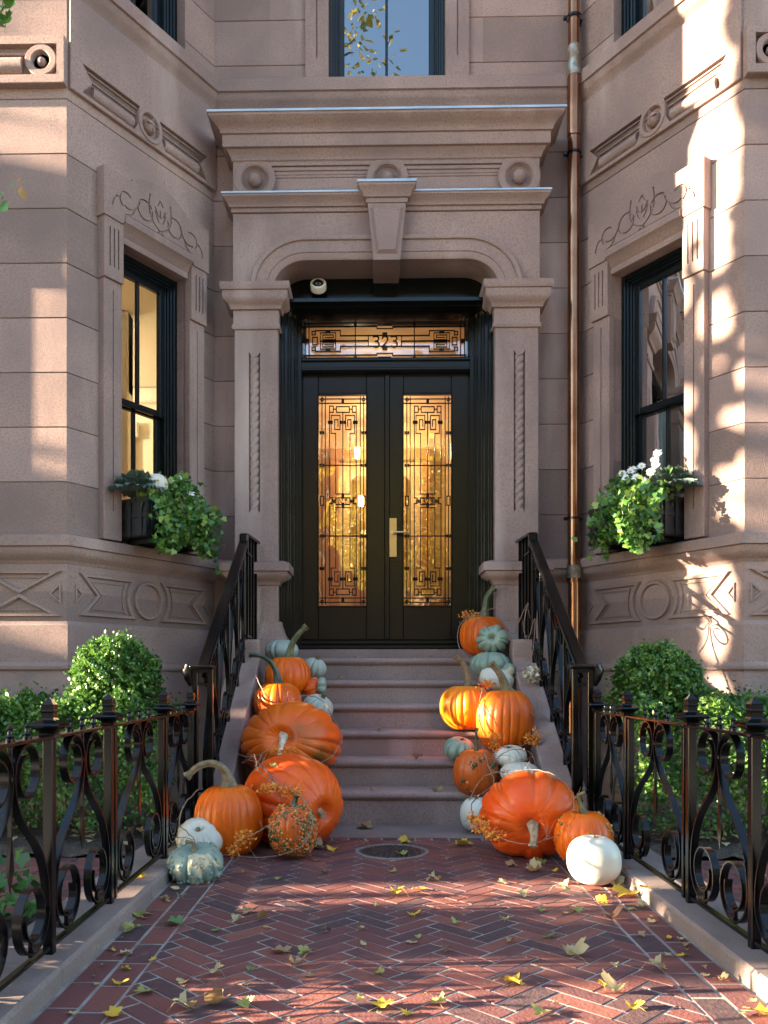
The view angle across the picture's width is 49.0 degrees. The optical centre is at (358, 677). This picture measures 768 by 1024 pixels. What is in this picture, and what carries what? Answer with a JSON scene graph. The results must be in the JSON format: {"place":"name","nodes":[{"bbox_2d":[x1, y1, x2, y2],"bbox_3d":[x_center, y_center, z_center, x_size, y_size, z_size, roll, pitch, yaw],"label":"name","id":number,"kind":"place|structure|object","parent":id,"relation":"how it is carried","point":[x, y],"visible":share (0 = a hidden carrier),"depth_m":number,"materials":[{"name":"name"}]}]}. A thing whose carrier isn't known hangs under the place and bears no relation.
{"place":"outdoors","nodes":[
{"label":"outdoors","id":0,"kind":"place"},
{"bbox_2d":[0,0,26,211],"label":"maple branch","id":1,"kind":"object","parent":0,"point":[6,17],"visible":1,"depth_m":2.91,"materials":[{"name":"green plant"}]},
{"bbox_2d":[5,913,35,938],"bbox_3d":[-2.684,0.955,2.707,2.920,0.060,1.500,0,0,1],"label":"planting bed","id":2,"kind":"object","parent":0,"point":[32,919],"visible":0.11,"depth_m":3.24,"materials":[{"name":"soil"}]},
{"bbox_2d":[0,846,39,920],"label":"ground cover","id":3,"kind":"object","parent":2,"relation":"on","point":[11,898],"visible":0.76,"depth_m":3.22,"materials":[{"name":"green plant"}]},
{"bbox_2d":[0,857,124,912],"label":"side path","id":4,"kind":"structure","parent":0,"point":[77,862],"depth_m":4.21,"materials":[{"name":"red brick"}]},
{"bbox_2d":[0,810,172,856],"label":"planting bed","id":5,"kind":"object","parent":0,"point":[72,846],"visible":0.32,"depth_m":4.91,"materials":[{"name":"soil"}]},
{"bbox_2d":[12,814,170,843],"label":"leaf litter","id":6,"kind":"object","parent":5,"relation":"on","point":[124,842],"visible":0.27,"depth_m":4.90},
{"bbox_2d":[0,680,200,837],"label":"boxwood hedge","id":7,"kind":"object","parent":5,"relation":"on","point":[19,712],"visible":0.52,"depth_m":4.85,"materials":[{"name":"green plant"}]},
{"bbox_2d":[64,627,168,806],"bbox_3d":[-1.474,0.340,5.160,0.610,1.300,0.623,0,0,1],"label":"boxwood topiary","id":8,"kind":"object","parent":5,"relation":"on","point":[103,663],"visible":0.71,"depth_m":4.99,"materials":[{"name":"green plant"}]},
{"bbox_2d":[2,802,743,860],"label":"ground","id":9,"kind":"structure","parent":0,"point":[704,858],"depth_m":4.80,"materials":[{"name":"soil"}]},
{"bbox_2d":[0,827,178,1023],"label":"kerb","id":10,"kind":"structure","parent":9,"relation":"on","point":[27,995],"depth_m":2.87,"materials":[{"name":"stone"}]},
{"bbox_2d":[0,693,123,991],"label":"iron fence","id":11,"kind":"object","parent":10,"relation":"on","point":[49,725],"visible":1,"depth_m":2.76,"materials":[{"name":"black"}]},
{"bbox_2d":[114,707,165,898],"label":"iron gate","id":12,"kind":"structure","parent":11,"relation":"attached to","point":[155,849],"depth_m":3.80,"materials":[{"name":"black"}]},
{"bbox_2d":[152,689,200,858],"bbox_3d":[-0.976,0.491,4.572,0.096,0.857,0.716,0,0,1],"label":"iron fence","id":13,"kind":"object","parent":10,"relation":"on","point":[180,721],"visible":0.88,"depth_m":4.53,"materials":[{"name":"black"}]},
{"bbox_2d":[172,789,199,842],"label":"bare vine","id":14,"kind":"object","parent":13,"relation":"hanging from","point":[180,817],"visible":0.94,"depth_m":4.47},
{"bbox_2d":[0,0,767,813],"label":"brownstone house","id":15,"kind":"structure","parent":9,"relation":"on","point":[368,448],"depth_m":6.90,"materials":[{"name":"brown stone"}]},
{"bbox_2d":[119,254,176,547],"bbox_3d":[-1.761,-2.135,6.721,0.160,2.290,0.736,0,0,33],"label":"window","id":16,"kind":"structure","parent":15,"relation":"in","point":[164,418],"depth_m":6.94,"materials":[{"name":"black paint"}]},
{"bbox_2d":[129,0,176,41],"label":"window","id":17,"kind":"structure","parent":15,"relation":"in","point":[163,13],"depth_m":6.95,"materials":[{"name":"black paint"}]},
{"bbox_2d":[122,496,211,552],"bbox_3d":[-1.508,-1.167,6.560,0.348,0.325,0.718,0,0,33],"label":"window box","id":18,"kind":"object","parent":15,"relation":"on","point":[138,525],"visible":0.37,"depth_m":6.25,"materials":[{"name":"black"}]},
{"bbox_2d":[108,469,165,497],"bbox_3d":[-1.635,-1.419,6.256,0.441,0.248,0.438,0,0,1],"label":"ornamental kale","id":19,"kind":"object","parent":18,"relation":"in","point":[130,484],"visible":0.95,"depth_m":6.18,"materials":[{"name":"plant"}]},
{"bbox_2d":[148,474,167,494],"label":"pumpkin","id":20,"kind":"object","parent":18,"relation":"in","point":[161,479],"visible":0.56,"depth_m":6.23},
{"bbox_2d":[133,470,226,575],"bbox_3d":[-1.353,-1.198,6.455,0.446,0.795,0.761,0,0,32],"label":"ivy plant","id":21,"kind":"object","parent":18,"relation":"in","point":[189,523],"visible":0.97,"depth_m":6.33,"materials":[{"name":"green plant"}]},
{"bbox_2d":[310,278,325,293],"bbox_3d":[-0.341,-3.341,7.214,0.140,0.144,0.149,0,0,1],"label":"security camera","id":22,"kind":"object","parent":15,"relation":"attached to","point":[317,285],"visible":1,"depth_m":7.16,"materials":[{"name":"beige"}]},
{"bbox_2d":[303,374,384,639],"bbox_3d":[-0.120,-1.508,7.475,0.750,2.353,0.058,0,0,1],"label":"door","id":23,"kind":"structure","parent":15,"relation":"in","point":[366,622],"depth_m":7.46,"materials":[{"name":"paint"}]},
{"bbox_2d":[329,0,444,76],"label":"window","id":24,"kind":"structure","parent":15,"relation":"in","point":[367,37],"depth_m":7.38,"materials":[{"name":"glass"}]},
{"bbox_2d":[384,373,468,639],"bbox_3d":[0.604,-1.508,7.426,0.750,2.353,0.127,0,0,1],"label":"door","id":25,"kind":"structure","parent":15,"relation":"in","point":[401,622],"depth_m":7.44,"materials":[{"name":"paint"}]},
{"bbox_2d":[563,0,582,745],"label":"downspout","id":26,"kind":"object","parent":15,"relation":"attached to","point":[574,156],"visible":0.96,"depth_m":7.02,"materials":[{"name":"orange metal"}]},
{"bbox_2d":[588,495,683,551],"bbox_3d":[2.148,-1.167,6.477,0.348,0.325,0.718,0,0,-31],"label":"window box","id":27,"kind":"object","parent":15,"relation":"on","point":[671,519],"visible":0.3,"depth_m":6.18,"materials":[{"name":"black"}]},
{"bbox_2d":[572,464,683,560],"bbox_3d":[2.013,-1.252,6.306,0.479,0.736,0.784,0,0,-31],"label":"ivy plant","id":28,"kind":"object","parent":27,"relation":"in","point":[627,520],"visible":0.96,"depth_m":6.16,"materials":[{"name":"green plant"}]},
{"bbox_2d":[613,449,675,505],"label":"daisy plant","id":29,"kind":"object","parent":27,"relation":"in","point":[655,459],"visible":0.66,"depth_m":6.22,"materials":[{"name":"white plant"}]},
{"bbox_2d":[646,464,701,499],"bbox_3d":[2.286,-1.419,6.137,0.418,0.249,0.431,0,0,1],"label":"ornamental kale","id":30,"kind":"object","parent":27,"relation":"in","point":[685,478],"visible":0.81,"depth_m":6.06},
{"bbox_2d":[621,0,664,35],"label":"window","id":31,"kind":"structure","parent":15,"relation":"in","point":[632,11],"depth_m":6.86,"materials":[{"name":"black paint"}]},
{"bbox_2d":[621,247,686,550],"bbox_3d":[2.406,-2.135,6.630,0.160,2.290,0.736,0,0,-31],"label":"window","id":32,"kind":"structure","parent":15,"relation":"in","point":[652,295],"depth_m":6.74,"materials":[{"name":"glass"}]},
{"bbox_2d":[199,639,586,838],"bbox_3d":[0.211,0.388,6.237,2.420,1.365,2.360,0,0,1],"label":"stone stoop","id":33,"kind":"object","parent":9,"relation":"on","point":[369,692],"visible":0.29,"depth_m":6.04,"materials":[{"name":"stone"}]},
{"bbox_2d":[182,533,259,810],"bbox_3d":[-0.922,-0.091,5.925,0.193,2.042,1.998,0,0,1],"label":"stair railing","id":34,"kind":"object","parent":33,"relation":"on","point":[237,602],"visible":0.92,"depth_m":5.64,"materials":[{"name":"black metal"}]},
{"bbox_2d":[249,652,301,714],"bbox_3d":[-0.596,0.074,6.093,0.378,0.512,0.365,0,0,1],"label":"pumpkin","id":35,"kind":"object","parent":33,"relation":"on","point":[277,690],"visible":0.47,"depth_m":5.98,"materials":[{"name":"food"}]},
{"bbox_2d":[265,640,298,658],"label":"pumpkin","id":36,"kind":"object","parent":33,"relation":"on","point":[275,649],"visible":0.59,"depth_m":6.82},
{"bbox_2d":[265,623,310,693],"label":"pumpkin","id":37,"kind":"object","parent":33,"relation":"on","point":[295,671],"visible":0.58,"depth_m":6.32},
{"bbox_2d":[240,701,342,768],"bbox_3d":[-0.441,0.429,5.581,0.676,0.539,0.639,0,0,1],"label":"pumpkin","id":38,"kind":"object","parent":33,"relation":"on","point":[308,730],"visible":0.75,"depth_m":5.36,"materials":[{"name":"food"}]},
{"bbox_2d":[256,676,343,761],"bbox_3d":[-0.325,0.259,5.665,0.370,0.537,0.868,0,0,-34],"label":"bare vine","id":39,"kind":"object","parent":38,"relation":"on","point":[301,696],"visible":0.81,"depth_m":5.82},
{"bbox_2d":[304,677,326,696],"bbox_3d":[-0.330,0.084,6.391,0.183,0.175,0.205,0,0,1],"label":"turban squash","id":40,"kind":"object","parent":33,"relation":"on","point":[314,685],"visible":0.77,"depth_m":6.33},
{"bbox_2d":[306,656,326,677],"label":"pumpkin","id":41,"kind":"object","parent":33,"relation":"on","point":[317,667],"visible":0.76,"depth_m":6.62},
{"bbox_2d":[303,694,332,715],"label":"pumpkin","id":42,"kind":"object","parent":33,"relation":"on","point":[317,703],"visible":0.47,"depth_m":6.07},
{"bbox_2d":[356,820,377,828],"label":"fallen leaf","id":43,"kind":"object","parent":33,"relation":"on","point":[365,824],"visible":1,"depth_m":5.36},
{"bbox_2d":[444,736,474,760],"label":"pumpkin","id":44,"kind":"object","parent":33,"relation":"on","point":[454,746],"visible":0.73,"depth_m":5.66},
{"bbox_2d":[440,654,487,729],"bbox_3d":[0.774,0.103,6.055,0.372,0.542,0.363,0,0,1],"label":"pumpkin","id":45,"kind":"object","parent":33,"relation":"on","point":[458,707],"visible":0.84,"depth_m":5.93,"materials":[{"name":"food"}]},
{"bbox_2d":[460,795,482,831],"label":"pumpkin","id":46,"kind":"object","parent":33,"relation":"on","point":[465,808],"visible":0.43,"depth_m":5.14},
{"bbox_2d":[453,727,500,795],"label":"pumpkin","id":47,"kind":"object","parent":33,"relation":"on","point":[470,769],"visible":0.91,"depth_m":5.38,"materials":[{"name":"orange"}]},
{"bbox_2d":[459,585,505,655],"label":"pumpkin","id":48,"kind":"object","parent":33,"relation":"on","point":[469,630],"visible":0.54,"depth_m":6.77,"materials":[{"name":"food"}]},
{"bbox_2d":[457,608,495,672],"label":"berry vine","id":49,"kind":"object","parent":48,"relation":"on","point":[468,616],"visible":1,"depth_m":6.63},
{"bbox_2d":[469,652,510,675],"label":"pumpkin","id":50,"kind":"object","parent":33,"relation":"on","point":[480,662],"visible":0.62,"depth_m":6.47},
{"bbox_2d":[476,624,508,651],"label":"pumpkin","id":51,"kind":"object","parent":50,"relation":"on","point":[494,638],"visible":0.97,"depth_m":6.57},
{"bbox_2d":[479,668,513,689],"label":"pumpkin","id":52,"kind":"object","parent":33,"relation":"on","point":[487,674],"visible":0.66,"depth_m":6.28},
{"bbox_2d":[502,663,514,675],"bbox_3d":[1.128,-0.048,6.337,0.098,0.122,0.096,0,0,1],"label":"striped gourd","id":53,"kind":"object","parent":52,"relation":"on","point":[508,668],"visible":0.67,"depth_m":6.30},
{"bbox_2d":[476,660,533,751],"bbox_3d":[1.006,0.198,5.780,0.395,0.627,0.403,0,0,1],"label":"pumpkin","id":54,"kind":"object","parent":33,"relation":"on","point":[505,706],"visible":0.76,"depth_m":5.63,"materials":[{"name":"food"}]},
{"bbox_2d":[470,679,550,753],"bbox_3d":[1.029,0.270,5.653,0.505,0.529,0.523,0,0,1],"label":"berry vine","id":55,"kind":"object","parent":54,"relation":"on","point":[533,739],"visible":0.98,"depth_m":5.53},
{"bbox_2d":[504,602,534,678],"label":"bare vine","id":56,"kind":"object","parent":33,"relation":"on","point":[524,632],"visible":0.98,"depth_m":6.34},
{"bbox_2d":[500,762,539,777],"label":"pumpkin","id":57,"kind":"object","parent":33,"relation":"on","point":[513,766],"visible":0.42,"depth_m":5.27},
{"bbox_2d":[494,745,526,766],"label":"pumpkin","id":58,"kind":"object","parent":57,"relation":"on","point":[506,759],"visible":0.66,"depth_m":5.42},
{"bbox_2d":[486,745,535,766],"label":"bare vine","id":59,"kind":"object","parent":57,"relation":"on","point":[510,756],"visible":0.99,"depth_m":5.32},
{"bbox_2d":[522,647,554,682],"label":"dried hydrangea","id":60,"kind":"object","parent":33,"relation":"on","point":[535,677],"visible":0.98,"depth_m":6.11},
{"bbox_2d":[515,532,603,811],"bbox_3d":[1.353,-0.091,5.877,0.198,2.042,1.998,0,0,1],"label":"stair railing","id":61,"kind":"object","parent":33,"relation":"on","point":[536,583],"visible":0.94,"depth_m":5.54,"materials":[{"name":"black metal"}]},
{"bbox_2d":[614,835,767,1003],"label":"kerb","id":62,"kind":"structure","parent":9,"relation":"on","point":[726,947],"depth_m":3.14,"materials":[{"name":"stone"}]},
{"bbox_2d":[587,689,639,858],"bbox_3d":[1.364,0.491,4.542,0.096,0.857,0.676,0,0,1],"label":"iron fence","id":63,"kind":"object","parent":62,"relation":"on","point":[612,717],"visible":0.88,"depth_m":4.50,"materials":[{"name":"black"}]},
{"bbox_2d":[675,693,767,953],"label":"iron fence","id":64,"kind":"object","parent":62,"relation":"on","point":[753,904],"visible":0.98,"depth_m":3.02,"materials":[{"name":"black"}]},
{"bbox_2d":[626,707,684,897],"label":"iron gate","id":65,"kind":"structure","parent":64,"relation":"attached to","point":[654,753],"depth_m":3.80,"materials":[{"name":"black"}]},
{"bbox_2d":[26,838,767,1023],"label":"brick path","id":66,"kind":"structure","parent":0,"point":[103,999],"depth_m":2.98,"materials":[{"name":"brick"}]},
{"bbox_2d":[103,1006,126,1016],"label":"fallen leaf","id":67,"kind":"object","parent":66,"relation":"on","point":[113,1011],"visible":1,"depth_m":2.42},
{"bbox_2d":[122,921,137,931],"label":"fallen leaf","id":68,"kind":"object","parent":66,"relation":"on","point":[129,926],"visible":1,"depth_m":3.23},
{"bbox_2d":[158,915,183,923],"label":"fallen leaf","id":69,"kind":"object","parent":66,"relation":"on","point":[177,920],"visible":1,"depth_m":3.31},
{"bbox_2d":[167,990,196,1011],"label":"fallen leaf","id":70,"kind":"object","parent":66,"relation":"on","point":[183,999],"visible":1,"depth_m":2.46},
{"bbox_2d":[166,839,223,884],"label":"pumpkin","id":71,"kind":"object","parent":66,"relation":"on","point":[189,862],"visible":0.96,"depth_m":3.96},
{"bbox_2d":[176,817,222,849],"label":"pumpkin","id":72,"kind":"object","parent":71,"relation":"on","point":[199,829],"visible":0.56,"depth_m":4.46,"materials":[{"name":"food"}]},
{"bbox_2d":[191,987,229,1008],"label":"fallen leaf","id":73,"kind":"object","parent":66,"relation":"on","point":[214,995],"visible":1,"depth_m":2.46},
{"bbox_2d":[205,961,224,976],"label":"fallen leaf","id":74,"kind":"object","parent":66,"relation":"on","point":[217,966],"visible":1,"depth_m":2.75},
{"bbox_2d":[183,760,262,856],"bbox_3d":[-0.718,0.720,4.676,0.394,0.531,0.383,0,0,38],"label":"pumpkin","id":75,"kind":"object","parent":66,"relation":"on","point":[228,807],"visible":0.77,"depth_m":4.54,"materials":[{"name":"food"}]},
{"bbox_2d":[235,995,253,1007],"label":"fallen leaf","id":76,"kind":"object","parent":66,"relation":"on","point":[244,1002],"visible":1,"depth_m":2.48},
{"bbox_2d":[242,904,259,915],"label":"fallen leaf","id":77,"kind":"object","parent":66,"relation":"on","point":[245,909],"visible":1,"depth_m":3.46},
{"bbox_2d":[251,909,267,920],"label":"fallen leaf","id":78,"kind":"object","parent":66,"relation":"on","point":[262,914],"visible":1,"depth_m":3.36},
{"bbox_2d":[225,796,309,857],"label":"berry vine","id":79,"kind":"object","parent":66,"relation":"on","point":[243,836],"visible":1,"depth_m":4.32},
{"bbox_2d":[269,944,291,951],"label":"fallen leaf","id":80,"kind":"object","parent":66,"relation":"on","point":[279,947],"visible":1,"depth_m":2.99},
{"bbox_2d":[268,794,317,856],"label":"pumpkin","id":81,"kind":"object","parent":66,"relation":"on","point":[285,838],"visible":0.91,"depth_m":4.41,"materials":[{"name":"orange"}]},
{"bbox_2d":[245,754,342,843],"bbox_3d":[-0.390,0.731,4.962,0.577,0.560,0.567,0,0,44],"label":"pumpkin","id":82,"kind":"object","parent":66,"relation":"on","point":[319,784],"visible":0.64,"depth_m":4.78,"materials":[{"name":"food"}]},
{"bbox_2d":[239,740,295,802],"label":"berry vine","id":83,"kind":"object","parent":82,"relation":"on","point":[281,751],"visible":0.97,"depth_m":5.10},
{"bbox_2d":[224,754,323,863],"bbox_3d":[-0.601,0.714,4.672,0.441,0.499,1.044,0,0,-26],"label":"berry vine","id":84,"kind":"object","parent":82,"relation":"on","point":[290,790],"visible":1,"depth_m":4.54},
{"bbox_2d":[288,954,307,966],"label":"fallen leaf","id":85,"kind":"object","parent":66,"relation":"on","point":[292,961],"visible":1,"depth_m":2.84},
{"bbox_2d":[297,945,313,954],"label":"fallen leaf","id":86,"kind":"object","parent":66,"relation":"on","point":[302,949],"visible":1,"depth_m":2.96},
{"bbox_2d":[315,837,326,848],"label":"fallen leaf","id":87,"kind":"object","parent":66,"relation":"on","point":[319,843],"visible":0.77,"depth_m":4.77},
{"bbox_2d":[368,997,395,1011],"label":"fallen leaf","id":88,"kind":"object","parent":66,"relation":"on","point":[381,1002],"visible":1,"depth_m":2.49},
{"bbox_2d":[355,844,428,859],"bbox_3d":[0.188,0.977,4.687,0.410,0.026,0.410,0,0,1],"label":"drain cover","id":89,"kind":"object","parent":66,"relation":"on","point":[372,851],"visible":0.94,"depth_m":4.67,"materials":[{"name":"metal"}]},
{"bbox_2d":[427,991,446,1008],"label":"fallen leaf","id":90,"kind":"object","parent":66,"relation":"on","point":[441,998],"visible":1,"depth_m":2.50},
{"bbox_2d":[447,838,473,845],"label":"fallen leaf","id":91,"kind":"object","parent":66,"relation":"on","point":[463,841],"visible":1,"depth_m":4.83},
{"bbox_2d":[493,972,524,984],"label":"fallen leaf","id":92,"kind":"object","parent":66,"relation":"on","point":[514,978],"visible":1,"depth_m":2.66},
{"bbox_2d":[479,771,578,858],"bbox_3d":[0.930,0.747,4.562,0.517,0.472,0.504,0,0,-31],"label":"pumpkin","id":93,"kind":"object","parent":66,"relation":"on","point":[519,805],"visible":0.83,"depth_m":4.39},
{"bbox_2d":[464,746,558,843],"bbox_3d":[0.752,0.641,4.713,0.433,0.412,1.256,0,0,-6],"label":"berry vine","id":94,"kind":"object","parent":93,"relation":"on","point":[484,824],"visible":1,"depth_m":4.33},
{"bbox_2d":[469,763,580,809],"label":"bare vine","id":95,"kind":"object","parent":93,"relation":"on","point":[524,770],"visible":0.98,"depth_m":4.60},
{"bbox_2d":[526,857,548,870],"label":"fallen leaf","id":96,"kind":"object","parent":66,"relation":"on","point":[534,865],"visible":1,"depth_m":4.21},
{"bbox_2d":[531,1003,550,1014],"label":"fallen leaf","id":97,"kind":"object","parent":66,"relation":"on","point":[538,1009],"visible":1,"depth_m":2.42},
{"bbox_2d":[551,878,569,889],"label":"fallen leaf","id":98,"kind":"object","parent":66,"relation":"on","point":[564,884],"visible":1,"depth_m":3.82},
{"bbox_2d":[562,936,588,963],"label":"fallen leaf","id":99,"kind":"object","parent":66,"relation":"on","point":[580,947],"visible":1,"depth_m":2.92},
{"bbox_2d":[553,790,613,861],"bbox_3d":[1.128,0.747,4.218,0.291,0.370,0.295,0,0,1],"label":"pumpkin","id":100,"kind":"object","parent":66,"relation":"on","point":[570,826],"visible":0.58,"depth_m":4.14,"materials":[{"name":"orange"}]},
{"bbox_2d":[566,835,621,884],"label":"pumpkin","id":101,"kind":"object","parent":66,"relation":"on","point":[593,859],"visible":1,"depth_m":3.86,"materials":[{"name":"food"}]},
{"bbox_2d":[593,894,614,903],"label":"fallen leaf","id":102,"kind":"object","parent":66,"relation":"on","point":[602,898],"visible":1,"depth_m":3.62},
{"bbox_2d":[602,905,622,923],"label":"fallen leaf","id":103,"kind":"object","parent":66,"relation":"on","point":[617,910],"visible":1,"depth_m":3.36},
{"bbox_2d":[600,969,627,991],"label":"fallen leaf","id":104,"kind":"object","parent":66,"relation":"on","point":[610,981],"visible":1,"depth_m":2.60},
{"bbox_2d":[611,874,628,886],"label":"fallen leaf","id":105,"kind":"object","parent":66,"relation":"on","point":[619,879],"visible":0.7,"depth_m":3.90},
{"bbox_2d":[611,884,639,896],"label":"fallen leaf","id":106,"kind":"object","parent":66,"relation":"on","point":[621,889],"visible":0.96,"depth_m":3.75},
{"bbox_2d":[625,1000,644,1010],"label":"fallen leaf","id":107,"kind":"object","parent":66,"relation":"on","point":[636,1004],"visible":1,"depth_m":2.46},
{"bbox_2d":[644,954,667,968],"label":"fallen leaf","id":108,"kind":"object","parent":66,"relation":"on","point":[657,960],"visible":1,"depth_m":2.80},
{"bbox_2d":[744,1003,767,1014],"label":"fallen leaf","id":109,"kind":"object","parent":66,"relation":"on","point":[761,1008],"visible":1,"depth_m":2.42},
{"bbox_2d":[603,812,767,858],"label":"planting bed","id":110,"kind":"object","parent":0,"point":[732,848],"visible":0.16,"depth_m":4.85,"materials":[{"name":"soil"}]},
{"bbox_2d":[604,638,713,834],"bbox_3d":[1.801,0.374,5.084,0.612,1.232,0.600,0,0,1],"label":"boxwood topiary","id":111,"kind":"object","parent":110,"relation":"on","point":[664,668],"visible":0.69,"depth_m":4.92,"materials":[{"name":"green plant"}]},
{"bbox_2d":[601,671,767,840],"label":"boxwood hedge","id":112,"kind":"object","parent":110,"relation":"on","point":[712,704],"visible":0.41,"depth_m":4.72,"materials":[{"name":"green plant"}]},
{"bbox_2d":[639,822,762,845],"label":"leaf litter","id":113,"kind":"object","parent":110,"relation":"on","point":[723,838],"visible":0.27,"depth_m":4.82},
{"bbox_2d":[672,860,767,902],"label":"side path","id":114,"kind":"structure","parent":0,"point":[733,875],"depth_m":4.14,"materials":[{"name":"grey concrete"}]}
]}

